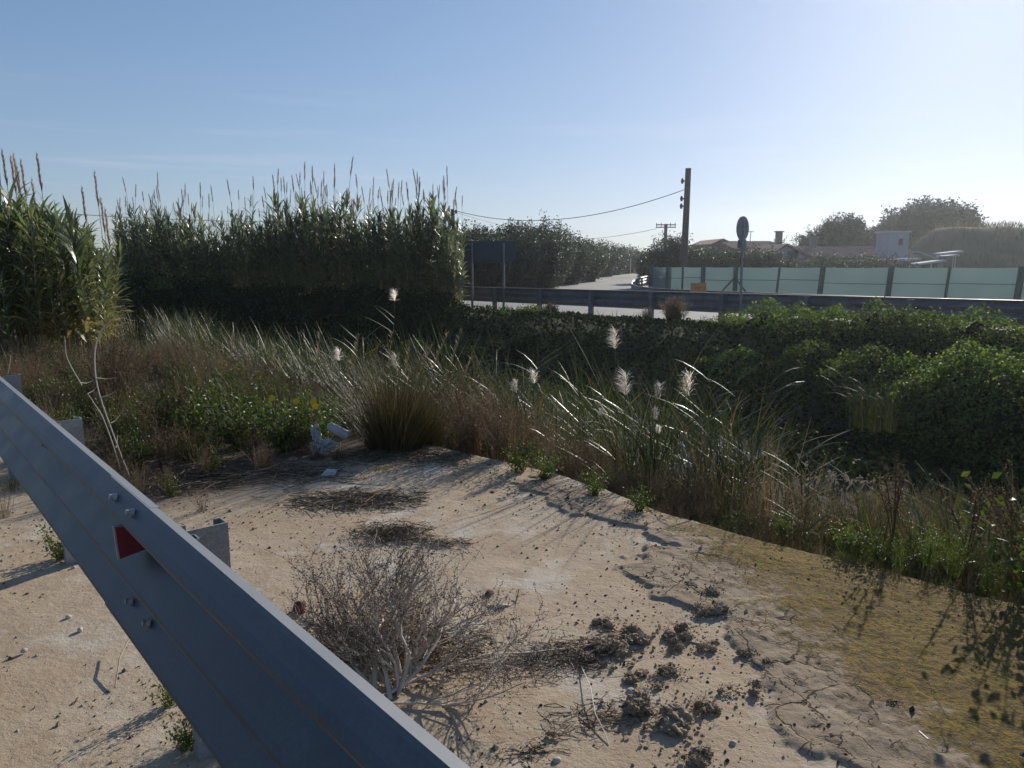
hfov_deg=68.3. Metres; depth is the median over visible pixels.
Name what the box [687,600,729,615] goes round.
mud clod
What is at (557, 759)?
stone
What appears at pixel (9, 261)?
giant cane
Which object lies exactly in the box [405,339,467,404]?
plumed reed
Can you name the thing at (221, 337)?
reed clump
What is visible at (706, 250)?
bushy tree
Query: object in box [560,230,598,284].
olive tree
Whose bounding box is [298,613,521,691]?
twig pile
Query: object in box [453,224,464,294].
giant cane
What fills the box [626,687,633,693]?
stone
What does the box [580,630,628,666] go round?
mud clod
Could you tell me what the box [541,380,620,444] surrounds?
reed clump
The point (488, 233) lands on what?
olive tree
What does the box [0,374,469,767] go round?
guard rail
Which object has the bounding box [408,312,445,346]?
bramble bush
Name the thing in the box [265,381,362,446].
flowering plant
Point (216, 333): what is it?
reed clump
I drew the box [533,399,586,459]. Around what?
plumed reed
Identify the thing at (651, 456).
reed clump
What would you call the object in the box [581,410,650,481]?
plumed reed
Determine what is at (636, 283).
guard rail
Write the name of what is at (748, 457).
reed clump
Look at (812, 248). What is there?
house
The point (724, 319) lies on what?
bramble bush
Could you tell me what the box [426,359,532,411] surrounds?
reed clump
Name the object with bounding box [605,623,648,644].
mud clod
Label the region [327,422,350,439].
plastic bottle
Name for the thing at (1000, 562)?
reed clump
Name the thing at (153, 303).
bramble bush
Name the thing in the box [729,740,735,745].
stone
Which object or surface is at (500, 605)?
bark strip
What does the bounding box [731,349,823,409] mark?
bramble bush
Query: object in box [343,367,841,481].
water
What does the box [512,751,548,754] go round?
stick
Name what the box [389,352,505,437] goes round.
reed clump
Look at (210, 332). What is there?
reed clump
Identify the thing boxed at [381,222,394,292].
giant cane
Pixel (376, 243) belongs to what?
giant cane
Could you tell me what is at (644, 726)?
soil crumbs
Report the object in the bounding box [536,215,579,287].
olive tree
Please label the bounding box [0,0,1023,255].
sky
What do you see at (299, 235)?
giant cane
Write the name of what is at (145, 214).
giant cane
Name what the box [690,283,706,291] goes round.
warning sign
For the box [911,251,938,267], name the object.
board
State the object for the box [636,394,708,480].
reed clump
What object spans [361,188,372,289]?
giant cane
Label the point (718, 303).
guard rail
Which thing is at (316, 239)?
giant cane
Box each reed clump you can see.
[116,304,144,348]
[127,309,169,350]
[135,306,189,344]
[137,304,207,338]
[138,305,207,356]
[142,313,190,344]
[148,316,184,348]
[151,303,207,337]
[158,310,216,352]
[161,299,239,366]
[162,309,206,349]
[162,310,206,345]
[162,313,236,347]
[164,324,217,349]
[173,313,249,359]
[183,308,253,364]
[201,325,254,359]
[214,327,275,364]
[215,323,283,367]
[217,326,269,365]
[218,328,287,370]
[223,344,285,377]
[226,317,314,377]
[226,326,295,370]
[240,329,299,378]
[256,329,316,393]
[260,322,334,391]
[267,326,331,393]
[281,312,392,419]
[289,330,384,406]
[289,333,372,393]
[289,334,381,402]
[299,351,354,388]
[300,356,359,390]
[301,340,377,398]
[302,334,345,386]
[321,342,398,399]
[329,350,401,393]
[333,336,451,406]
[350,322,522,424]
[351,316,493,405]
[358,339,495,407]
[372,317,520,421]
[378,344,430,384]
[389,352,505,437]
[416,334,591,436]
[423,333,588,437]
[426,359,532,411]
[461,354,569,434]
[468,378,569,428]
[472,381,572,438]
[483,364,555,416]
[484,383,578,437]
[489,338,646,458]
[504,376,553,424]
[510,371,558,422]
[517,374,576,422]
[517,376,600,426]
[517,390,568,448]
[518,372,622,446]
[520,387,646,461]
[530,392,620,440]
[536,395,602,448]
[538,338,751,494]
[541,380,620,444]
[542,344,727,480]
[542,379,603,435]
[550,373,672,466]
[555,390,630,449]
[568,390,721,473]
[579,389,628,453]
[582,416,649,458]
[589,406,627,461]
[594,374,803,489]
[595,412,675,479]
[602,395,702,478]
[606,389,697,463]
[611,330,861,521]
[614,373,784,493]
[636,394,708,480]
[637,416,696,471]
[638,392,818,502]
[650,397,775,498]
[660,398,745,490]
[674,395,803,482]
[694,391,896,521]
[698,410,787,494]
[702,421,795,501]
[740,442,902,515]
[745,440,911,520]
[796,459,938,565]
[804,454,983,567]
[822,368,895,428]
[823,355,929,432]
[840,472,979,571]
[849,369,933,431]
[862,440,1018,579]
[901,462,1017,589]
[925,451,1023,598]
[925,471,1023,600]
[951,440,1023,592]
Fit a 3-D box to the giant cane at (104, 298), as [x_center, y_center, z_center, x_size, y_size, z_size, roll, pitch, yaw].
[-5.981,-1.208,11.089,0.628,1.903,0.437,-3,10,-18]
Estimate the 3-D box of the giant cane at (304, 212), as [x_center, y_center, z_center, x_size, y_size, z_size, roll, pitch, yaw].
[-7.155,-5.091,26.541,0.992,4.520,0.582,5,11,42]
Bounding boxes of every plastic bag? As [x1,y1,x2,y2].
[310,421,321,441]
[310,438,338,454]
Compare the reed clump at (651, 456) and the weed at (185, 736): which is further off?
the reed clump at (651, 456)
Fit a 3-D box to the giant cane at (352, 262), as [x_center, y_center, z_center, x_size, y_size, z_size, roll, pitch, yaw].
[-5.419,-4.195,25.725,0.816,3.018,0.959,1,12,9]
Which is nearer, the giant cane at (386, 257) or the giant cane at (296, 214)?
the giant cane at (386, 257)
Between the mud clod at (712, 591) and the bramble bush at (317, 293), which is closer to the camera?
the mud clod at (712, 591)
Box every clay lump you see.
[292,601,305,613]
[485,589,494,596]
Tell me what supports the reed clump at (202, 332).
on the ground at (962, 716)
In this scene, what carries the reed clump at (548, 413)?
on the ground at (962, 716)
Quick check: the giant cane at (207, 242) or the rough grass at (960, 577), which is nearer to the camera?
the rough grass at (960, 577)
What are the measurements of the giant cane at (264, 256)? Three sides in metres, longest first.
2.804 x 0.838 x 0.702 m
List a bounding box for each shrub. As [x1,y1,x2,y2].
[264,523,565,729]
[539,301,558,311]
[637,306,656,319]
[657,294,691,320]
[703,246,734,267]
[706,246,761,267]
[734,242,785,267]
[757,249,799,267]
[769,235,802,249]
[792,250,857,267]
[834,251,892,267]
[862,251,917,267]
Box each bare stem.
[64,336,81,384]
[80,381,120,468]
[94,315,129,474]
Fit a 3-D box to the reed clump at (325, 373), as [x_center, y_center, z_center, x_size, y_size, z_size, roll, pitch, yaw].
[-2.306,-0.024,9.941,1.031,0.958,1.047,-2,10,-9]
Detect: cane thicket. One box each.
[0,185,128,359]
[109,202,465,303]
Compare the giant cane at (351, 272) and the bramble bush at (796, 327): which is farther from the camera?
the giant cane at (351, 272)
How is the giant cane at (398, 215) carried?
on the ground at (962, 716)
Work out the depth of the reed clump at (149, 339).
15.90 m
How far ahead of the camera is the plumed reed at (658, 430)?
5.74 m
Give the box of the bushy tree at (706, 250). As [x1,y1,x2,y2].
[688,246,718,260]
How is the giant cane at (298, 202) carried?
on the ground at (962, 716)
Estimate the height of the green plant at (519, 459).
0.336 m
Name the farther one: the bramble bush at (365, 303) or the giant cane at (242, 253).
the giant cane at (242, 253)
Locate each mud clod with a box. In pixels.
[545,731,562,738]
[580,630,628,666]
[591,614,619,629]
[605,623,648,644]
[623,668,661,688]
[626,688,692,736]
[655,663,685,678]
[661,616,700,641]
[664,637,686,652]
[675,736,713,767]
[685,580,695,586]
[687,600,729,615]
[687,692,722,714]
[695,638,719,651]
[697,584,721,594]
[717,684,739,696]
[735,647,756,655]
[744,679,767,695]
[761,657,774,665]
[885,697,900,706]
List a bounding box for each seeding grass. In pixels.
[229,332,233,382]
[269,356,287,394]
[271,344,275,394]
[315,331,321,392]
[351,333,359,410]
[372,346,377,388]
[388,330,394,375]
[404,342,410,394]
[406,356,422,388]
[415,342,433,386]
[424,332,447,396]
[441,329,464,412]
[448,354,475,427]
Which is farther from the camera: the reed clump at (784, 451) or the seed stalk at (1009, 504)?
the reed clump at (784, 451)
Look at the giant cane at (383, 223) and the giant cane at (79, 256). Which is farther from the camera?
the giant cane at (383, 223)
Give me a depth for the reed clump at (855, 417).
9.57 m
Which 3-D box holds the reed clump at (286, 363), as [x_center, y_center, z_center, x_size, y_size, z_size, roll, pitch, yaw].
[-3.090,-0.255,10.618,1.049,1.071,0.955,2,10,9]
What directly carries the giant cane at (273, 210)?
on the ground at (962, 716)
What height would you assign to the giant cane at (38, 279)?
2.529 m
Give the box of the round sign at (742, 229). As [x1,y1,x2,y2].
[736,216,748,315]
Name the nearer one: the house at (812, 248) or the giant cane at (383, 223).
the giant cane at (383, 223)
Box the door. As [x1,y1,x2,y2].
[787,251,797,267]
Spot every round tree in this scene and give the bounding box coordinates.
[792,222,825,245]
[797,234,818,245]
[803,211,876,245]
[864,219,886,241]
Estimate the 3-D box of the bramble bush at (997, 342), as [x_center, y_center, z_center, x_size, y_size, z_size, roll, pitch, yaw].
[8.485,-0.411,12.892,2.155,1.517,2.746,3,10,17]
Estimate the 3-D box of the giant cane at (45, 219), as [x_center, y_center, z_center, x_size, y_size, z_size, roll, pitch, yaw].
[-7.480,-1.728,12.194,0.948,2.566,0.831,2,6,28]
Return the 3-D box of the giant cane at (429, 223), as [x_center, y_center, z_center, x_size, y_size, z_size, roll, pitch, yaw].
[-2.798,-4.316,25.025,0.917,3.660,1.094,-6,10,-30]
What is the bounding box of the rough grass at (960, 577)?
[28,337,1023,604]
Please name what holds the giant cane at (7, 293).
on the ground at (962, 716)
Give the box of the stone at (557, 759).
[552,756,560,762]
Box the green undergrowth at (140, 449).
[0,337,1023,605]
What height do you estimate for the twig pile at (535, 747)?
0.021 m
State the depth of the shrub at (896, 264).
48.64 m
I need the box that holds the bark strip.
[487,604,509,607]
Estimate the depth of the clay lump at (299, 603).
3.28 m
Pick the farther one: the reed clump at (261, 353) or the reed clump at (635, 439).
the reed clump at (261, 353)
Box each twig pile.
[119,450,325,497]
[221,459,377,485]
[264,485,439,516]
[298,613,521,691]
[313,445,493,471]
[340,517,436,546]
[412,536,474,550]
[455,631,646,685]
[490,737,571,767]
[537,695,661,742]
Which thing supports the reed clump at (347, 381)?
on the ground at (962, 716)
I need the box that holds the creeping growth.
[15,296,1023,520]
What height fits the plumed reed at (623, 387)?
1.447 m
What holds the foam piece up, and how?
on the ground at (962, 716)
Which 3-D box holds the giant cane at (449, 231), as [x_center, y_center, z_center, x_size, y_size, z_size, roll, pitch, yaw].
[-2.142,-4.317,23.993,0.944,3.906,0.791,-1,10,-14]
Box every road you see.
[299,293,1021,331]
[552,273,647,290]
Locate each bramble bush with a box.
[98,290,157,332]
[109,274,153,304]
[113,288,182,336]
[113,331,137,348]
[116,262,168,303]
[125,325,167,349]
[146,276,174,289]
[155,319,205,351]
[159,276,218,327]
[188,280,244,333]
[200,332,246,356]
[207,294,284,340]
[237,327,284,361]
[247,288,314,337]
[279,291,347,340]
[279,328,322,363]
[285,277,359,338]
[317,337,357,362]
[324,308,387,344]
[335,291,409,324]
[352,337,401,367]
[371,281,441,336]
[373,304,415,349]
[394,335,432,369]
[404,281,465,321]
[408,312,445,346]
[411,299,470,330]
[428,343,483,368]
[461,313,495,324]
[470,336,513,370]
[490,308,513,321]
[506,335,536,358]
[510,304,553,319]
[687,316,714,328]
[691,344,766,390]
[700,309,744,330]
[722,347,779,379]
[723,295,791,338]
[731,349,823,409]
[750,300,835,349]
[764,336,838,403]
[786,348,876,398]
[803,303,866,346]
[809,341,915,433]
[816,296,920,358]
[850,335,1021,454]
[858,303,940,366]
[859,351,936,404]
[864,343,981,452]
[878,343,1023,469]
[879,306,968,362]
[921,302,1023,371]
[925,345,1023,478]
[946,316,1023,374]
[975,324,1023,368]
[1001,363,1023,469]
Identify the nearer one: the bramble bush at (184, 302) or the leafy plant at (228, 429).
the leafy plant at (228, 429)
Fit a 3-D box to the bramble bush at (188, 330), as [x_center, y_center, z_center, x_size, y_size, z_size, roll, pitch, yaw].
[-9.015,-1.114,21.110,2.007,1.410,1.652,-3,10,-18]
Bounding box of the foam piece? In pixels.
[321,469,336,476]
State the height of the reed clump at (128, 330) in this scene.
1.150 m
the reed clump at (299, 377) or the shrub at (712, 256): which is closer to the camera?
the reed clump at (299, 377)
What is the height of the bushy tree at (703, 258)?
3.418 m
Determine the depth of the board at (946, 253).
51.55 m
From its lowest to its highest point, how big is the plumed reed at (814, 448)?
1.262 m
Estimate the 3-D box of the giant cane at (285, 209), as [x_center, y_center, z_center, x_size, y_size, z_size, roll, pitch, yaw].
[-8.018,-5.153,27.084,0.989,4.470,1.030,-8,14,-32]
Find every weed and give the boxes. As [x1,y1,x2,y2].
[0,470,20,492]
[0,479,27,518]
[26,523,63,560]
[136,673,175,708]
[156,708,194,752]
[184,481,216,511]
[936,468,1023,609]
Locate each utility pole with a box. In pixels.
[656,223,675,249]
[680,168,690,266]
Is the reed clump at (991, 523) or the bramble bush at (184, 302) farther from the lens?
the bramble bush at (184, 302)
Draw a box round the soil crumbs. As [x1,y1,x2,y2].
[541,585,903,767]
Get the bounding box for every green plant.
[496,430,536,472]
[521,442,564,478]
[576,464,610,495]
[622,482,657,512]
[836,518,883,559]
[880,531,927,570]
[897,517,976,568]
[921,521,996,576]
[962,542,1022,591]
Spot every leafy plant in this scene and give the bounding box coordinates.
[129,361,247,442]
[177,369,292,450]
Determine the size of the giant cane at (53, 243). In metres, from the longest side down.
2.187 x 0.808 x 0.708 m
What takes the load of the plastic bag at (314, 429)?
on the plastic bag at (324, 449)
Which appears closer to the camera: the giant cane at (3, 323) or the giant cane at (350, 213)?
the giant cane at (3, 323)
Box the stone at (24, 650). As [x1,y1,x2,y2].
[20,648,27,652]
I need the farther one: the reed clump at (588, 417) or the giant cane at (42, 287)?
the giant cane at (42, 287)
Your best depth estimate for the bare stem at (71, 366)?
5.65 m
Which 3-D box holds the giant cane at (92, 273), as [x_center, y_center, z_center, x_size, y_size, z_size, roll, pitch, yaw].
[-6.348,-1.397,11.184,0.597,2.244,0.973,9,13,43]
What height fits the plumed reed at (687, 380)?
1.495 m
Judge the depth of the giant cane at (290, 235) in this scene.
26.91 m
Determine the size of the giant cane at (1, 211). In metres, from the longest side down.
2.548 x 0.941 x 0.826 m
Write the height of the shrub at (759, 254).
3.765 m
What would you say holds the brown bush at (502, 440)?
on the ground at (962, 716)
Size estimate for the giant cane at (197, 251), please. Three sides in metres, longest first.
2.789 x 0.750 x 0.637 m
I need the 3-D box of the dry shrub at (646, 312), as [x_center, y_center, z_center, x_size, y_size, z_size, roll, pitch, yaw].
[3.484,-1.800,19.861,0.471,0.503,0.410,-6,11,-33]
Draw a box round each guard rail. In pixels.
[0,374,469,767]
[457,286,1023,326]
[631,276,878,296]
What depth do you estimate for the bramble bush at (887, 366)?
12.58 m
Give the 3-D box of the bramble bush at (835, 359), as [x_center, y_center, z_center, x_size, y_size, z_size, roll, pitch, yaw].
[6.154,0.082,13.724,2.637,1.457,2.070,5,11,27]
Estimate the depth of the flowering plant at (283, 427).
5.96 m
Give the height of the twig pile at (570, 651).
0.042 m
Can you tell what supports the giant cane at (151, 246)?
on the ground at (962, 716)
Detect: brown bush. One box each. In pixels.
[41,326,178,401]
[101,355,234,444]
[401,360,521,455]
[453,382,565,461]
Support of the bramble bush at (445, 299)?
on the ground at (962, 716)
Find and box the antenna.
[952,209,970,237]
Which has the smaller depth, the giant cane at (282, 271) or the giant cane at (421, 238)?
the giant cane at (421, 238)
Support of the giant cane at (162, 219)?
on the ground at (962, 716)
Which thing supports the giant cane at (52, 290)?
on the ground at (962, 716)
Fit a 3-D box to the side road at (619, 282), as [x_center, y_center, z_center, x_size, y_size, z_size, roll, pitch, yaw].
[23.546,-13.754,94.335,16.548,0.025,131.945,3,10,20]
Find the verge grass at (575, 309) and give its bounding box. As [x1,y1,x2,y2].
[467,271,990,328]
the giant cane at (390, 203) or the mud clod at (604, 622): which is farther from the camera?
the giant cane at (390, 203)
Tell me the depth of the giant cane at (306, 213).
27.01 m
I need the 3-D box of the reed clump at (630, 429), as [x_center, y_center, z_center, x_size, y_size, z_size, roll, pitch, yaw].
[1.155,0.366,6.928,1.556,1.588,1.416,4,10,22]
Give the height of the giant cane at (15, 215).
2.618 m
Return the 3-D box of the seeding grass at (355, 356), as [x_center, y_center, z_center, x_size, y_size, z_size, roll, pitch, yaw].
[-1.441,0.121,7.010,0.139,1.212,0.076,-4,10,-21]
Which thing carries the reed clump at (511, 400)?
on the ground at (962, 716)
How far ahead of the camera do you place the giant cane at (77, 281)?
11.19 m
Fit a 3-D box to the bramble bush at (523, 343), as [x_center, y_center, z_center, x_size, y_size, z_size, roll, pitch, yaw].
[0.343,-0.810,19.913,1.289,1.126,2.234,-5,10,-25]
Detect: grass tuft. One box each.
[297,341,479,453]
[394,384,470,445]
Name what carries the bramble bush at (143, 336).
on the ground at (962, 716)
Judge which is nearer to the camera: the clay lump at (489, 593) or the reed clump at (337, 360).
the clay lump at (489, 593)
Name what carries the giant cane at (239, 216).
on the ground at (962, 716)
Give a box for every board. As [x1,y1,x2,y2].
[463,241,515,308]
[848,258,921,267]
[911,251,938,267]
[911,260,946,267]
[933,251,962,267]
[936,254,959,267]
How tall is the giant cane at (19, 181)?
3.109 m
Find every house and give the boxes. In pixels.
[691,238,727,252]
[719,231,783,255]
[737,243,811,267]
[794,236,924,267]
[875,231,911,265]
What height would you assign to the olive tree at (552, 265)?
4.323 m
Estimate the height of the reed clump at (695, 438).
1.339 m
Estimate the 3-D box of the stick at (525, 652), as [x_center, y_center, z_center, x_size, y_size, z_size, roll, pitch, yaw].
[0.080,1.032,2.914,0.670,0.020,0.034,-3,10,-15]
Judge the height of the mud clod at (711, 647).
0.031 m
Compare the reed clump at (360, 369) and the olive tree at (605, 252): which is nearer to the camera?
the reed clump at (360, 369)
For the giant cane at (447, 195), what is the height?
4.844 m
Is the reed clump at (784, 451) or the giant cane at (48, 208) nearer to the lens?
the reed clump at (784, 451)
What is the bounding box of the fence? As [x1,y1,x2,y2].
[648,266,1023,299]
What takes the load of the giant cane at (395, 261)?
on the ground at (962, 716)
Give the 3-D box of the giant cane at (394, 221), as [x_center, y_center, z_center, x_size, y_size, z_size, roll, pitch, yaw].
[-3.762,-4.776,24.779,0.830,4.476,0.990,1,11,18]
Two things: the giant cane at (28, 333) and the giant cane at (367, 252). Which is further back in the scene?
the giant cane at (367, 252)
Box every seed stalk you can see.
[871,447,907,548]
[936,473,1002,568]
[964,459,1023,584]
[981,481,1023,576]
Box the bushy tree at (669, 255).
[637,230,706,279]
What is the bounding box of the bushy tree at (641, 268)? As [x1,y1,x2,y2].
[633,248,656,277]
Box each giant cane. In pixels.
[0,171,44,359]
[0,179,23,352]
[0,182,33,354]
[0,184,33,351]
[0,192,20,313]
[0,203,47,330]
[0,216,23,349]
[0,216,35,360]
[0,228,23,354]
[0,242,37,352]
[0,250,11,347]
[0,271,16,341]
[1,148,20,345]
[2,201,30,351]
[3,226,52,358]
[5,191,70,347]
[9,155,28,344]
[12,154,31,348]
[13,226,67,348]
[15,211,62,348]
[16,166,23,212]
[19,209,94,339]
[20,159,38,350]
[21,216,81,350]
[27,201,77,346]
[28,202,67,299]
[29,218,97,343]
[31,178,36,203]
[32,217,60,349]
[36,153,53,343]
[37,194,61,223]
[40,215,98,358]
[45,214,110,360]
[49,196,117,356]
[52,224,123,351]
[55,219,79,346]
[58,222,106,352]
[62,223,76,350]
[65,214,86,347]
[72,238,113,354]
[73,218,100,353]
[73,223,114,324]
[80,236,125,347]
[80,256,121,345]
[81,186,94,341]
[81,260,128,352]
[93,171,111,289]
[100,197,111,338]
[101,241,135,348]
[102,200,122,269]
[104,209,119,339]
[107,237,131,339]
[109,239,134,347]
[110,208,129,273]
[111,206,124,275]
[112,215,127,273]
[113,199,129,270]
[122,176,139,276]
[123,196,127,236]
[125,207,137,283]
[128,185,146,269]
[128,196,138,269]
[131,206,147,273]
[132,222,136,274]
[136,191,150,270]
[136,204,149,241]
[142,203,162,272]
[146,227,153,269]
[148,172,171,275]
[148,194,163,272]
[149,191,164,273]
[153,222,169,277]
[156,187,171,270]
[162,208,177,273]
[172,199,184,282]
[176,214,187,276]
[177,190,185,270]
[178,189,194,276]
[180,195,200,272]
[180,203,194,240]
[180,209,190,264]
[183,186,191,225]
[193,227,201,273]
[194,207,210,284]
[195,183,210,274]
[196,232,210,273]
[201,194,216,276]
[208,187,227,275]
[209,216,217,279]
[209,226,219,280]
[212,231,224,277]
[215,214,224,258]
[217,221,235,282]
[220,206,234,283]
[220,211,225,283]
[221,219,232,282]
[226,180,245,277]
[226,209,244,287]
[234,210,247,288]
[235,190,246,278]
[236,218,248,285]
[237,176,259,288]
[242,217,255,285]
[243,197,260,285]
[247,223,257,285]
[248,196,259,284]
[252,189,280,279]
[252,209,264,281]
[252,212,261,280]
[253,196,276,286]
[255,210,275,284]
[256,203,272,285]
[260,227,275,286]
[262,208,277,285]
[264,188,278,281]
[265,174,281,294]
[266,216,287,281]
[268,204,287,289]
[270,186,287,294]
[271,168,297,281]
[276,177,291,283]
[276,177,298,282]
[276,213,286,276]
[280,189,299,288]
[281,212,298,285]
[283,182,293,220]
[287,215,307,287]
[288,190,317,293]
[291,175,305,285]
[292,192,304,291]
[296,175,309,283]
[296,175,317,287]
[297,162,310,258]
[297,211,316,292]
[299,188,319,292]
[302,180,326,287]
[304,191,309,266]
[308,179,325,290]
[310,213,325,288]
[312,165,317,225]
[312,206,326,284]
[313,178,337,292]
[315,186,324,286]
[317,200,334,292]
[320,206,345,293]
[323,186,332,286]
[325,184,339,293]
[326,181,347,282]
[327,157,353,287]
[328,190,346,289]
[328,195,343,285]
[330,164,347,286]
[334,200,356,285]
[336,200,357,289]
[338,177,364,278]
[342,188,352,259]
[342,216,359,286]
[344,198,365,283]
[350,201,367,292]
[353,200,365,288]
[357,228,375,284]
[358,211,364,286]
[360,223,374,284]
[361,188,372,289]
[365,215,376,285]
[366,200,373,288]
[367,177,376,226]
[367,206,388,288]
[372,190,383,276]
[373,221,383,285]
[375,187,393,293]
[378,178,399,293]
[379,180,404,291]
[379,202,391,292]
[381,191,402,277]
[381,197,399,291]
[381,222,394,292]
[383,184,400,225]
[385,169,411,293]
[385,190,405,287]
[389,198,395,286]
[390,183,407,291]
[390,208,410,290]
[394,195,405,284]
[399,208,414,287]
[403,184,428,292]
[405,189,430,293]
[406,182,426,294]
[406,192,413,221]
[408,176,421,288]
[408,206,427,290]
[413,171,434,285]
[413,173,435,275]
[419,190,447,287]
[419,197,431,284]
[419,199,433,296]
[421,193,436,292]
[423,185,444,292]
[423,191,440,290]
[424,175,450,287]
[428,197,443,288]
[430,202,447,290]
[431,187,456,290]
[436,181,460,290]
[439,186,472,277]
[439,229,456,295]
[441,192,459,290]
[444,199,466,301]
[445,167,451,233]
[448,200,467,301]
[451,230,469,303]
[453,195,469,302]
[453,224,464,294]
[454,228,466,300]
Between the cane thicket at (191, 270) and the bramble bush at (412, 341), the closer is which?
the bramble bush at (412, 341)
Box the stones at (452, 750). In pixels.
[0,448,1023,767]
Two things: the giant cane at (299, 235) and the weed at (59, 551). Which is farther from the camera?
the giant cane at (299, 235)
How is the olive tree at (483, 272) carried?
on the ground at (962, 716)
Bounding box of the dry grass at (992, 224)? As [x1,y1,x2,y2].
[908,218,1023,267]
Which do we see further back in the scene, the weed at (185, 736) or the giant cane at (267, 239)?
the giant cane at (267, 239)
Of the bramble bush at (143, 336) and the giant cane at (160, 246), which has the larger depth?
the giant cane at (160, 246)
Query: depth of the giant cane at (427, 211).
24.85 m
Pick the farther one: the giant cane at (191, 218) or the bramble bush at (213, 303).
the giant cane at (191, 218)
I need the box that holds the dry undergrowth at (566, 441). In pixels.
[0,327,1023,604]
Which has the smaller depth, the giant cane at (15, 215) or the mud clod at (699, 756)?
the mud clod at (699, 756)
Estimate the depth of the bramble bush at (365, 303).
23.40 m
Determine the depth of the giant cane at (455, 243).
24.38 m
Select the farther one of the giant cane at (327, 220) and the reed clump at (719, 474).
the giant cane at (327, 220)
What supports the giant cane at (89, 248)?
on the ground at (962, 716)
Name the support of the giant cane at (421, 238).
on the ground at (962, 716)
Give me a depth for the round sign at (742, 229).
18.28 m
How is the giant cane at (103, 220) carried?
on the ground at (962, 716)
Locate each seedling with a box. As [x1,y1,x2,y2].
[766,508,801,537]
[818,514,865,554]
[852,527,897,562]
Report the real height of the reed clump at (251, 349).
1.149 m
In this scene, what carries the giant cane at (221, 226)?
on the ground at (962, 716)
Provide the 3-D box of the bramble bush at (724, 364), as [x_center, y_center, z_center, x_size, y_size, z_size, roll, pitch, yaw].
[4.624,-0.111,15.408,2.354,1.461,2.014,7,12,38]
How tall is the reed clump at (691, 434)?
1.411 m
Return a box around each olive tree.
[457,219,489,286]
[457,228,506,286]
[472,224,505,238]
[476,229,517,286]
[496,217,526,287]
[496,219,547,287]
[498,225,548,287]
[502,210,566,287]
[523,225,569,288]
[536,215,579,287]
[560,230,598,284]
[571,237,612,281]
[585,239,610,277]
[596,239,634,274]
[596,240,624,276]
[609,243,642,272]
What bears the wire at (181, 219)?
attached to the utility pole
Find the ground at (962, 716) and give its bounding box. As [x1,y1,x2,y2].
[0,268,1023,767]
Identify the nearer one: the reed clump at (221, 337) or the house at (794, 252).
the reed clump at (221, 337)
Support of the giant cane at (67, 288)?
on the ground at (962, 716)
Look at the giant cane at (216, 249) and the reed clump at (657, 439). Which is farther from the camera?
the giant cane at (216, 249)
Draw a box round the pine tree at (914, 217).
[870,194,989,248]
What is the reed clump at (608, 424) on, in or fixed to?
on the ground at (962, 716)
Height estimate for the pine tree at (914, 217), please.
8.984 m
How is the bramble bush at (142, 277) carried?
on the ground at (962, 716)
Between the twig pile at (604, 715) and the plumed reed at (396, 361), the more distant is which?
the plumed reed at (396, 361)
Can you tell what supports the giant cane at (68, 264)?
on the ground at (962, 716)
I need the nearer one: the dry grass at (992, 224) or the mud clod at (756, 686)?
the mud clod at (756, 686)
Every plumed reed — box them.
[312,346,357,411]
[331,314,380,404]
[366,288,407,384]
[390,352,427,385]
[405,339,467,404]
[453,346,519,406]
[505,338,567,438]
[510,379,545,440]
[516,367,562,431]
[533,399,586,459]
[551,407,636,467]
[553,372,612,451]
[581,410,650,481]
[586,327,644,454]
[599,369,665,469]
[635,380,695,474]
[648,405,686,478]
[652,424,702,485]
[653,386,736,493]
[661,369,733,479]
[673,349,743,474]
[700,414,784,525]
[710,359,776,484]
[714,405,806,510]
[726,358,803,466]
[745,410,851,535]
[768,442,854,552]
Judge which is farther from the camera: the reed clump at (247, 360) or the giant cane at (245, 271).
the giant cane at (245, 271)
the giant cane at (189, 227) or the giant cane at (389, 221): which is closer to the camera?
the giant cane at (389, 221)
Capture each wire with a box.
[24,210,427,221]
[457,190,682,220]
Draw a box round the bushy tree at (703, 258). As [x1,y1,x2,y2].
[688,244,710,266]
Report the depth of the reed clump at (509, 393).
7.18 m
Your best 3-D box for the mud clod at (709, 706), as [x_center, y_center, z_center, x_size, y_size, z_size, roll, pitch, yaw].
[0.655,1.093,2.575,0.116,0.053,0.111,0,9,0]
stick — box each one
[114,639,129,687]
[329,480,383,485]
[449,639,614,665]
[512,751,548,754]
[580,692,607,716]
[581,666,608,744]
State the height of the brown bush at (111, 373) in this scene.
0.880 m
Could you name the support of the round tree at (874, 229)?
on the ground at (962, 716)
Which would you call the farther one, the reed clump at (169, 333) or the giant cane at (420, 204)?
the giant cane at (420, 204)
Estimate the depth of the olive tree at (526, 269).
41.28 m
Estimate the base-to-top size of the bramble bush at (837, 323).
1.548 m
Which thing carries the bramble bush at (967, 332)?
on the ground at (962, 716)
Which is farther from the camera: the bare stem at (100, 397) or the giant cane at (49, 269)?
the giant cane at (49, 269)
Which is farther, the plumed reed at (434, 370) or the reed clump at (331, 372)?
the reed clump at (331, 372)
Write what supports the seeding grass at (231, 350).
on the ground at (962, 716)
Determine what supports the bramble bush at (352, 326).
on the ground at (962, 716)
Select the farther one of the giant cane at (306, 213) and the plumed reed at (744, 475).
the giant cane at (306, 213)
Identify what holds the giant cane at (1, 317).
on the ground at (962, 716)
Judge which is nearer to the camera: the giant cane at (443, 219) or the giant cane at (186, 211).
the giant cane at (443, 219)
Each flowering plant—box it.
[224,375,338,452]
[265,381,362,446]

